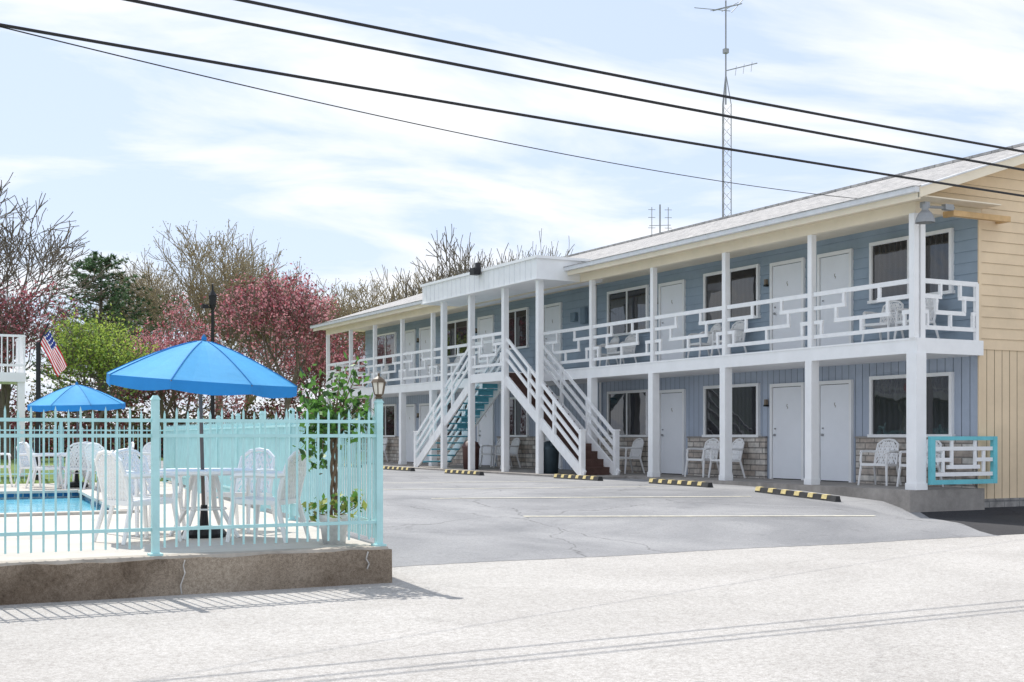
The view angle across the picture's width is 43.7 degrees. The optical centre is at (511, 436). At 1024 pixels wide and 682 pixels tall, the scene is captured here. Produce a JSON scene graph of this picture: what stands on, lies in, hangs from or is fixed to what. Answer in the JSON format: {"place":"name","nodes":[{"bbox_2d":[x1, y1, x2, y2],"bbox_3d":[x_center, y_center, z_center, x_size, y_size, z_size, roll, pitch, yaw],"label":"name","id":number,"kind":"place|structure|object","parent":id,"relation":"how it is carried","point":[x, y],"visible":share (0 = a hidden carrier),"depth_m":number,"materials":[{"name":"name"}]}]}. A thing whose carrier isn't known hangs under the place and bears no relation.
{"place":"outdoors","nodes":[
{"label":"outdoors","id":0,"kind":"place"},
{"bbox_2d":[0,481,373,560],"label":"pool deck","id":1,"kind":"structure","parent":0,"point":[24,553],"depth_m":13.63,"materials":[{"name":"concrete"}]},
{"bbox_2d":[0,453,12,486],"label":"resin chair","id":2,"kind":"object","parent":1,"relation":"on","point":[8,466],"visible":0.94,"depth_m":27.99,"materials":[{"name":"white plastic"}]},
{"bbox_2d":[14,442,58,487],"bbox_3d":[-10.353,0.611,27.814,0.733,0.989,0.693,0,0,16],"label":"resin chair","id":3,"kind":"object","parent":1,"relation":"on","point":[23,458],"visible":0.49,"depth_m":27.71,"materials":[{"name":"white plastic"}]},
{"bbox_2d":[24,442,63,489],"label":"resin chair","id":4,"kind":"object","parent":1,"relation":"on","point":[34,467],"visible":0.79,"depth_m":26.67,"materials":[{"name":"white plastic"}]},
{"bbox_2d":[0,450,139,516],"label":"swimming pool","id":5,"kind":"structure","parent":1,"relation":"in","point":[24,503],"depth_m":22.64,"materials":[{"name":"liquid"}]},
{"bbox_2d":[50,453,91,486],"bbox_3d":[-9.403,0.737,27.611,1.150,0.754,1.150,0,0,-28],"label":"patio table","id":6,"kind":"object","parent":1,"relation":"on","point":[84,472],"visible":0.23,"depth_m":27.52,"materials":[{"name":"white plastic"}]},
{"bbox_2d":[27,382,125,487],"bbox_3d":[-9.397,-0.043,27.631,1.932,2.285,1.929,0,0,34],"label":"patio umbrella","id":7,"kind":"object","parent":1,"relation":"on","point":[71,398],"visible":0.97,"depth_m":27.09,"materials":[{"name":"blue fabric"}]},
{"bbox_2d":[58,442,95,489],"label":"resin chair","id":8,"kind":"object","parent":1,"relation":"on","point":[73,466],"visible":0.45,"depth_m":26.56,"materials":[{"name":"white plastic"}]},
{"bbox_2d":[0,422,162,483],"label":"pool fence","id":9,"kind":"object","parent":1,"relation":"on","point":[60,430],"visible":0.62,"depth_m":29.54,"materials":[{"name":"teal paint"}]},
{"bbox_2d":[73,442,97,480],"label":"resin chair","id":10,"kind":"object","parent":1,"relation":"on","point":[86,461],"visible":0.04,"depth_m":28.58,"materials":[{"name":"white plastic"}]},
{"bbox_2d":[83,442,126,488],"bbox_3d":[-8.281,0.611,26.032,0.693,0.989,0.733,0,0,26],"label":"resin chair","id":11,"kind":"object","parent":1,"relation":"on","point":[88,451],"visible":0.32,"depth_m":25.84,"materials":[{"name":"white plastic"}]},
{"bbox_2d":[96,442,134,485],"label":"resin chair","id":12,"kind":"object","parent":1,"relation":"on","point":[132,445],"visible":0.2,"depth_m":27.95,"materials":[{"name":"white plastic"}]},
{"bbox_2d":[94,450,181,544],"bbox_3d":[-3.940,0.620,13.347,0.680,0.971,0.719,0,0,42],"label":"resin chair","id":13,"kind":"object","parent":1,"relation":"on","point":[123,487],"visible":0.76,"depth_m":13.18,"materials":[{"name":"white plastic"}]},
{"bbox_2d":[125,442,150,481],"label":"resin chair","id":14,"kind":"object","parent":1,"relation":"on","point":[147,452],"visible":0.25,"depth_m":28.94,"materials":[{"name":"white plastic"}]},
{"bbox_2d":[107,448,185,536],"bbox_3d":[-4.170,0.620,14.462,0.720,0.971,0.680,0,0,39],"label":"resin chair","id":15,"kind":"object","parent":1,"relation":"on","point":[135,488],"visible":0.37,"depth_m":14.59,"materials":[{"name":"white plastic"}]},
{"bbox_2d":[106,335,297,538],"bbox_3d":[-3.401,-0.007,13.999,1.964,2.215,1.969,0,0,25],"label":"patio umbrella","id":16,"kind":"object","parent":1,"relation":"on","point":[202,367],"visible":0.98,"depth_m":13.40,"materials":[{"name":"blue fabric"}]},
{"bbox_2d":[149,468,257,539],"bbox_3d":[-3.368,0.737,13.980,1.150,0.754,1.150,0,0,-28],"label":"patio table","id":17,"kind":"object","parent":1,"relation":"on","point":[215,480],"visible":0.69,"depth_m":13.88,"materials":[{"name":"white plastic"}]},
{"bbox_2d":[205,448,279,532],"bbox_3d":[-3.158,0.620,14.987,0.680,0.971,0.719,0,0,24],"label":"resin chair","id":18,"kind":"object","parent":1,"relation":"on","point":[249,481],"visible":0.55,"depth_m":15.14,"materials":[{"name":"white plastic"}]},
{"bbox_2d":[162,408,373,537],"bbox_3d":[-4.841,0.365,21.744,0.120,1.470,19.286,0,0,-21],"label":"pool fence","id":19,"kind":"object","parent":1,"relation":"on","point":[215,448],"visible":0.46,"depth_m":17.55,"materials":[{"name":"teal metal"}]},
{"bbox_2d":[225,450,310,542],"bbox_3d":[-2.546,0.620,13.507,0.719,0.971,0.680,0,0,15],"label":"resin chair","id":20,"kind":"object","parent":1,"relation":"on","point":[281,493],"visible":0.81,"depth_m":13.30,"materials":[{"name":"white plastic"}]},
{"bbox_2d":[290,351,383,544],"bbox_3d":[-1.836,0.115,13.045,1.018,1.970,0.763,0,0,22],"label":"potted tree","id":21,"kind":"object","parent":1,"relation":"on","point":[315,407],"visible":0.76,"depth_m":12.98,"materials":[{"name":"green plant"}]},
{"bbox_2d":[0,437,1014,534],"bbox_3d":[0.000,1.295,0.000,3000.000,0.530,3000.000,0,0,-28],"label":"ground","id":22,"kind":"structure","parent":0,"point":[49,478],"depth_m":36.88,"materials":[{"name":"green plant"}]},
{"bbox_2d":[0,334,25,475],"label":"guest wing","id":23,"kind":"structure","parent":22,"relation":"on","point":[18,377],"depth_m":33.33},
{"bbox_2d":[0,273,82,459],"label":"crabapple tree","id":24,"kind":"object","parent":22,"relation":"on","point":[20,323],"visible":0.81,"depth_m":55.54,"materials":[{"name":"pink plant"}]},
{"bbox_2d":[35,324,66,479],"bbox_3d":[-11.049,-0.828,30.653,0.720,3.756,0.216,0,0,-28],"label":"flag on pole","id":25,"kind":"object","parent":22,"relation":"on","point":[48,344],"visible":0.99,"depth_m":30.57,"materials":[{"name":"fabric"}]},
{"bbox_2d":[0,173,110,458],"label":"bare tree","id":26,"kind":"object","parent":22,"relation":"on","point":[7,246],"visible":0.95,"depth_m":59.00,"materials":[{"name":"brown plant"}]},
{"bbox_2d":[29,297,168,444],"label":"spring green tree","id":27,"kind":"object","parent":22,"relation":"on","point":[88,346],"visible":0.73,"depth_m":54.36,"materials":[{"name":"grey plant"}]},
{"bbox_2d":[26,250,181,445],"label":"pine tree","id":28,"kind":"object","parent":22,"relation":"on","point":[90,263],"visible":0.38,"depth_m":70.11,"materials":[{"name":"green plant"}]},
{"bbox_2d":[41,261,194,447],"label":"bare tree","id":29,"kind":"object","parent":22,"relation":"on","point":[132,299],"visible":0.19,"depth_m":77.51,"materials":[{"name":"brown plant"}]},
{"bbox_2d":[111,330,243,425],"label":"crabapple tree","id":30,"kind":"object","parent":22,"relation":"on","point":[145,396],"visible":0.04,"depth_m":64.13,"materials":[{"name":"pink plant"}]},
{"bbox_2d":[0,377,364,457],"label":"distant tree line","id":31,"kind":"object","parent":22,"relation":"on","point":[49,445],"visible":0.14,"depth_m":63.73,"materials":[{"name":"red plant"}]},
{"bbox_2d":[124,292,250,432],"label":"crabapple tree","id":32,"kind":"object","parent":22,"relation":"on","point":[167,341],"visible":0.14,"depth_m":59.53,"materials":[{"name":"pink plant"}]},
{"bbox_2d":[0,545,391,604],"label":"retaining wall","id":33,"kind":"structure","parent":22,"relation":"on","point":[65,579],"depth_m":11.73,"materials":[{"name":"concrete"}]},
{"bbox_2d":[0,395,386,555],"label":"pool fence","id":34,"kind":"object","parent":33,"relation":"on","point":[155,435],"visible":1,"depth_m":11.87,"materials":[{"name":"teal metal"}]},
{"bbox_2d":[371,373,385,398],"bbox_3d":[-1.331,-0.501,12.762,0.170,0.262,0.147,0,0,-28],"label":"lantern","id":35,"kind":"object","parent":34,"relation":"on","point":[378,382],"visible":1,"depth_m":12.72,"materials":[{"name":"white glass"}]},
{"bbox_2d":[102,219,326,414],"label":"bare tree","id":36,"kind":"object","parent":22,"relation":"on","point":[225,272],"visible":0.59,"depth_m":71.36,"materials":[{"name":"brown plant"}]},
{"bbox_2d":[168,480,310,521],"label":"curb","id":37,"kind":"structure","parent":22,"relation":"on","point":[269,510],"depth_m":18.55,"materials":[{"name":"concrete"}]},
{"bbox_2d":[178,264,345,416],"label":"bare tree","id":38,"kind":"object","parent":22,"relation":"on","point":[251,399],"visible":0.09,"depth_m":75.83,"materials":[{"name":"plant"}]},
{"bbox_2d":[201,260,361,455],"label":"crabapple tree","id":39,"kind":"object","parent":22,"relation":"on","point":[295,328],"visible":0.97,"depth_m":57.65,"materials":[{"name":"pink plant"}]},
{"bbox_2d":[261,321,365,417],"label":"crabapple tree","id":40,"kind":"object","parent":22,"relation":"on","point":[323,365],"visible":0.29,"depth_m":64.91,"materials":[{"name":"plant"}]},
{"bbox_2d":[280,267,423,452],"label":"bare tree","id":41,"kind":"object","parent":22,"relation":"on","point":[349,310],"visible":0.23,"depth_m":78.04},
{"bbox_2d":[371,247,492,304],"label":"bare tree","id":42,"kind":"object","parent":22,"relation":"on","point":[417,282],"visible":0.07,"depth_m":82.16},
{"bbox_2d":[380,224,515,303],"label":"bare tree","id":43,"kind":"object","parent":22,"relation":"on","point":[459,265],"visible":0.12,"depth_m":73.75,"materials":[{"name":"brown plant"}]},
{"bbox_2d":[464,228,574,271],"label":"bare tree","id":44,"kind":"object","parent":22,"relation":"on","point":[513,259],"visible":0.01,"depth_m":79.61,"materials":[{"name":"brown plant"}]},
{"bbox_2d":[344,460,984,512],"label":"porch slab","id":45,"kind":"structure","parent":22,"relation":"on","point":[934,498],"depth_m":24.20,"materials":[{"name":"concrete"}]},
{"bbox_2d":[366,437,387,461],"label":"resin chair","id":46,"kind":"object","parent":45,"relation":"on","point":[385,439],"visible":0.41,"depth_m":47.97,"materials":[{"name":"white plastic"}]},
{"bbox_2d":[413,345,500,466],"bbox_3d":[-1.638,-0.812,38.148,1.120,3.746,4.186,0,0,-28],"label":"staircase flight","id":47,"kind":"object","parent":45,"relation":"on","point":[484,405],"visible":0.73,"depth_m":37.94,"materials":[{"name":"white paint"}]},
{"bbox_2d":[462,441,479,468],"bbox_3d":[-1.186,0.530,37.050,0.540,0.840,0.546,0,0,-28],"label":"trash can","id":48,"kind":"object","parent":45,"relation":"on","point":[465,453],"visible":0.53,"depth_m":36.89,"materials":[{"name":"brown plastic"}]},
{"bbox_2d":[480,438,500,466],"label":"resin chair","id":49,"kind":"object","parent":45,"relation":"on","point":[498,449],"visible":0.48,"depth_m":39.61,"materials":[{"name":"white plastic"}]},
{"bbox_2d":[493,438,520,467],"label":"resin chair","id":50,"kind":"object","parent":45,"relation":"on","point":[514,445],"visible":0.81,"depth_m":38.83,"materials":[{"name":"white plastic"}]},
{"bbox_2d":[544,441,558,473],"bbox_3d":[0.970,0.530,32.874,0.540,0.840,0.546,0,0,-28],"label":"trash can","id":51,"kind":"object","parent":45,"relation":"on","point":[551,456],"visible":0.66,"depth_m":32.66,"materials":[{"name":"plastic"}]},
{"bbox_2d":[507,337,619,475],"bbox_3d":[1.218,-0.812,32.758,1.120,3.746,4.186,0,0,-28],"label":"staircase flight","id":52,"kind":"object","parent":45,"relation":"on","point":[574,442],"visible":0.93,"depth_m":32.28,"materials":[{"name":"white paint"}]},
{"bbox_2d":[326,213,927,489],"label":"posts","id":53,"kind":"object","parent":45,"relation":"on","point":[915,421],"visible":0.82,"depth_m":29.92,"materials":[{"name":"white paint"}]},
{"bbox_2d":[619,438,644,473],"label":"resin chair","id":54,"kind":"object","parent":45,"relation":"on","point":[636,448],"visible":0.91,"depth_m":32.80,"materials":[{"name":"white plastic"}]},
{"bbox_2d":[366,436,976,487],"bbox_3d":[1.364,0.475,36.972,0.085,0.950,30.560,0,0,-28],"label":"stone veneer","id":55,"kind":"object","parent":45,"relation":"on","point":[754,459],"visible":0.34,"depth_m":29.32,"materials":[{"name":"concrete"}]},
{"bbox_2d":[684,438,719,476],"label":"resin chair","id":56,"kind":"object","parent":45,"relation":"on","point":[709,444],"visible":0.87,"depth_m":30.05,"materials":[{"name":"white plastic"}]},
{"bbox_2d":[708,438,745,477],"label":"resin chair","id":57,"kind":"object","parent":45,"relation":"on","point":[737,449],"visible":0.7,"depth_m":29.25,"materials":[{"name":"white plastic"}]},
{"bbox_2d":[858,438,901,485],"bbox_3d":[7.174,0.497,24.863,0.641,0.916,0.679,0,0,45],"label":"resin chair","id":58,"kind":"object","parent":45,"relation":"on","point":[891,451],"visible":1,"depth_m":24.93,"materials":[{"name":"white plastic"}]},
{"bbox_2d":[896,439,943,486],"bbox_3d":[7.691,0.497,23.997,0.679,0.916,0.641,0,0,-34],"label":"resin chair","id":59,"kind":"object","parent":45,"relation":"on","point":[938,453],"visible":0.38,"depth_m":24.05,"materials":[{"name":"white plastic"}]},
{"bbox_2d":[928,436,997,484],"bbox_3d":[8.142,0.430,23.056,1.660,0.860,0.080,0,0,-28],"label":"porch end railing","id":60,"kind":"object","parent":45,"relation":"on","point":[933,460],"visible":1,"depth_m":23.01,"materials":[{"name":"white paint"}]},
{"bbox_2d":[365,216,977,487],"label":"front wall","id":61,"kind":"structure","parent":22,"relation":"on","point":[964,370],"depth_m":28.98,"materials":[{"name":"blue"}]},
{"bbox_2d":[596,286,600,446],"bbox_3d":[2.350,-1.600,35.086,0.070,5.100,0.356,0,0,-28],"label":"downspout","id":62,"kind":"object","parent":61,"relation":"attached to","point":[599,382],"visible":0.27,"depth_m":34.93,"materials":[{"name":"white paint"}]},
{"bbox_2d":[377,228,955,481],"bbox_3d":[1.493,-1.480,36.724,0.100,4.860,28.960,0,0,-28],"label":"window and door frames","id":63,"kind":"structure","parent":61,"relation":"attached to","point":[850,251],"depth_m":28.97,"materials":[{"name":"white wood"}]},
{"bbox_2d":[405,253,848,480],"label":"doors","id":64,"kind":"structure","parent":63,"relation":"attached to","point":[834,446],"depth_m":28.23,"materials":[{"name":"paint"}]},
{"bbox_2d":[406,253,848,481],"bbox_3d":[1.444,-1.423,36.774,0.110,4.745,23.525,0,0,-28],"label":"door hardware","id":65,"kind":"object","parent":64,"relation":"attached to","point":[583,315],"depth_m":35.58,"materials":[{"name":"metal"}]},
{"bbox_2d":[377,232,948,434],"bbox_3d":[1.506,-1.940,36.730,0.006,3.800,28.760,0,0,-28],"label":"window glass","id":66,"kind":"object","parent":63,"relation":"in","point":[889,395],"visible":0.63,"depth_m":29.56,"materials":[{"name":"black glass"}]},
{"bbox_2d":[694,0,756,216],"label":"antenna tower","id":67,"kind":"structure","parent":22,"relation":"on","point":[726,49],"depth_m":45.43,"materials":[{"name":"metal"}]},
{"bbox_2d":[928,163,1023,507],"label":"end wall","id":68,"kind":"structure","parent":22,"relation":"on","point":[1003,330],"depth_m":23.76,"materials":[{"name":"beige wood"}]},
{"bbox_2d":[325,337,983,398],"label":"balcony floor","id":69,"kind":"structure","parent":68,"relation":"attached to","point":[891,350],"depth_m":27.09,"materials":[{"name":"white paint"}]},
{"bbox_2d":[368,366,388,386],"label":"resin chair","id":70,"kind":"object","parent":69,"relation":"on","point":[385,368],"visible":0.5,"depth_m":48.01,"materials":[{"name":"white plastic"}]},
{"bbox_2d":[426,358,449,381],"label":"resin chair","id":71,"kind":"object","parent":69,"relation":"on","point":[448,359],"visible":0.3,"depth_m":43.26,"materials":[{"name":"white plastic"}]},
{"bbox_2d":[437,356,460,380],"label":"resin chair","id":72,"kind":"object","parent":69,"relation":"on","point":[457,360],"visible":0.43,"depth_m":42.47,"materials":[{"name":"white plastic"}]},
{"bbox_2d":[596,336,619,365],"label":"resin chair","id":73,"kind":"object","parent":69,"relation":"on","point":[615,339],"visible":0.48,"depth_m":33.81,"materials":[{"name":"white plastic"}]},
{"bbox_2d":[605,334,636,365],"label":"resin chair","id":74,"kind":"object","parent":69,"relation":"on","point":[629,349],"visible":0.62,"depth_m":33.16,"materials":[{"name":"white plastic"}]},
{"bbox_2d":[328,278,978,387],"bbox_3d":[0.202,-2.286,36.389,2.685,1.072,30.748,0,0,-28],"label":"balcony railing","id":75,"kind":"object","parent":69,"relation":"on","point":[974,323],"visible":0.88,"depth_m":27.36,"materials":[{"name":"white paint"}]},
{"bbox_2d":[687,323,721,357],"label":"resin chair","id":76,"kind":"object","parent":69,"relation":"on","point":[717,326],"visible":0.67,"depth_m":29.98,"materials":[{"name":"white plastic"}]},
{"bbox_2d":[710,320,746,355],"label":"resin chair","id":77,"kind":"object","parent":69,"relation":"on","point":[737,326],"visible":0.59,"depth_m":29.18,"materials":[{"name":"white plastic"}]},
{"bbox_2d":[861,300,904,341],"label":"resin chair","id":78,"kind":"object","parent":69,"relation":"on","point":[889,321],"visible":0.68,"depth_m":24.82,"materials":[{"name":"white plastic"}]},
{"bbox_2d":[893,298,939,338],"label":"resin chair","id":79,"kind":"object","parent":69,"relation":"on","point":[929,303],"visible":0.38,"depth_m":24.12,"materials":[{"name":"white plastic"}]},
{"bbox_2d":[313,155,1023,334],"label":"soffit","id":80,"kind":"structure","parent":68,"relation":"attached to","point":[895,211],"depth_m":26.84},
{"bbox_2d":[0,26,856,198],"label":"service wire","id":81,"kind":"object","parent":80,"relation":"attached to","point":[373,114],"visible":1,"depth_m":13.75,"materials":[{"name":"black metal"}]},
{"bbox_2d":[420,255,601,306],"bbox_3d":[-0.155,-4.270,35.850,2.100,0.600,7.200,0,0,-28],"label":"entrance canopy","id":82,"kind":"object","parent":80,"relation":"attached to","point":[520,276],"visible":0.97,"depth_m":34.32,"materials":[{"name":"white paint"}]},
{"bbox_2d":[310,153,1023,328],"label":"gutter","id":83,"kind":"object","parent":80,"relation":"attached to","point":[828,208],"visible":0.73,"depth_m":26.22,"materials":[{"name":"metal"}]},
{"bbox_2d":[943,210,1010,223],"bbox_3d":[8.438,-3.980,23.213,1.450,0.100,0.280,0,0,-28],"label":"wood header","id":84,"kind":"object","parent":80,"relation":"attached to","point":[999,219],"visible":1,"depth_m":23.06},
{"bbox_2d":[327,143,1023,321],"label":"roof shingles","id":85,"kind":"object","parent":68,"relation":"on","point":[931,172],"visible":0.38,"depth_m":29.45,"materials":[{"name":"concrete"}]},
{"bbox_2d":[648,204,671,234],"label":"roof antenna","id":86,"kind":"object","parent":85,"relation":"on","point":[659,225],"visible":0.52,"depth_m":49.05,"materials":[{"name":"metal"}]},
{"bbox_2d":[978,209,981,487],"bbox_3d":[8.582,-1.475,23.454,0.070,5.450,0.028,0,0,-28],"label":"corner board","id":87,"kind":"object","parent":68,"relation":"attached to","point":[980,336],"visible":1,"depth_m":23.45,"materials":[{"name":"beige wood"}]},
{"bbox_2d":[0,534,1023,681],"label":"street","id":88,"kind":"structure","parent":0,"point":[938,610],"depth_m":9.85,"materials":[{"name":"grey asphalt"}]},
{"bbox_2d":[392,535,998,566],"bbox_3d":[2.683,1.446,16.293,10.000,0.003,0.160,0,0,-28],"label":"asphalt edge","id":89,"kind":"object","parent":88,"relation":"on","point":[686,551],"visible":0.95,"depth_m":15.90,"materials":[{"name":"grey asphalt"}]},
{"bbox_2d":[0,0,1023,433],"label":"sky","id":90,"kind":"structure","parent":0,"point":[128,147],"materials":[{"name":"blue"}]},
{"bbox_2d":[138,460,991,565],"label":"parking lot","id":91,"kind":"structure","parent":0,"point":[483,520],"depth_m":19.34,"materials":[{"name":"grey asphalt"}]},
{"bbox_2d":[201,284,216,423],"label":"street lamp","id":92,"kind":"object","parent":91,"relation":"on","point":[212,295],"visible":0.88,"depth_m":51.98,"materials":[{"name":"black metal"}]},
{"bbox_2d":[383,466,414,470],"bbox_3d":[-3.324,0.950,37.453,0.160,0.115,2.100,0,0,-28],"label":"wheel stop","id":93,"kind":"object","parent":91,"relation":"on","point":[398,468],"visible":0.87,"depth_m":37.26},
{"bbox_2d":[445,469,483,475],"bbox_3d":[-1.264,0.953,33.565,0.160,0.116,2.100,0,0,-28],"label":"wheel stop","id":94,"kind":"object","parent":91,"relation":"on","point":[466,472],"visible":0.88,"depth_m":33.40,"materials":[{"name":"concrete"}]},
{"bbox_2d":[416,481,525,482],"bbox_3d":[-1.020,1.001,27.979,5.295,0.002,0.090,0,0,-17],"label":"parking line","id":95,"kind":"object","parent":91,"relation":"on","point":[511,481],"visible":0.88,"depth_m":28.02,"materials":[{"name":"paint"}]},
{"bbox_2d":[453,486,657,488],"bbox_3d":[0.232,1.015,25.191,5.707,0.008,0.090,0,0,-17],"label":"parking line","id":96,"kind":"object","parent":91,"relation":"on","point":[554,487],"visible":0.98,"depth_m":25.38,"materials":[{"name":"paint"}]},
{"bbox_2d":[554,474,602,480],"bbox_3d":[1.532,0.960,29.784,0.160,0.117,2.000,0,0,-28],"label":"wheel stop","id":97,"kind":"object","parent":91,"relation":"on","point":[579,477],"visible":0.91,"depth_m":29.63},
{"bbox_2d":[432,496,751,498],"bbox_3d":[1.504,1.073,22.470,6.002,0.050,0.090,0,0,-17],"label":"parking line","id":98,"kind":"object","parent":91,"relation":"on","point":[582,497],"visible":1,"depth_m":22.31,"materials":[{"name":"paint"}]},
{"bbox_2d":[649,479,712,487],"bbox_3d":[3.506,0.977,26.700,0.160,0.129,2.100,0,0,-28],"label":"wheel stop","id":99,"kind":"object","parent":91,"relation":"on","point":[683,483],"visible":0.92,"depth_m":26.56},
{"bbox_2d":[524,515,873,516],"bbox_3d":[3.019,1.239,19.877,5.895,0.095,0.090,0,0,-15],"label":"parking line","id":100,"kind":"object","parent":91,"relation":"on","point":[785,515],"visible":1,"depth_m":20.33,"materials":[{"name":"paint"}]},
{"bbox_2d":[755,487,840,501],"bbox_3d":[5.247,1.067,23.576,0.160,0.213,2.056,0,0,-32],"label":"wheel stop","id":101,"kind":"object","parent":91,"relation":"on","point":[808,495],"visible":1,"depth_m":23.44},
{"bbox_2d":[921,506,1023,534],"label":"driveway","id":102,"kind":"structure","parent":0,"point":[1000,520],"depth_m":22.24,"materials":[{"name":"grey asphalt"}]},
{"bbox_3d":[38.889,-3.000,33.397,0.340,9.000,2.000,0,0,-28],"label":"utility pole","id":103,"kind":"object","parent":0,"visible":0},
{"bbox_2d":[0,23,1023,196],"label":"power line","id":104,"kind":"object","parent":103,"relation":"attached to","point":[395,93],"visible":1,"depth_m":12.72,"materials":[{"name":"black metal"}]},
{"bbox_2d":[123,0,1023,170],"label":"power line","id":105,"kind":"object","parent":103,"relation":"attached to","point":[499,72],"visible":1,"depth_m":13.13,"materials":[{"name":"black metal"}]},
{"bbox_2d":[235,0,1023,152],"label":"power line","id":106,"kind":"object","parent":103,"relation":"attached to","point":[567,65],"visible":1,"depth_m":13.49,"materials":[{"name":"black metal"}]}
]}

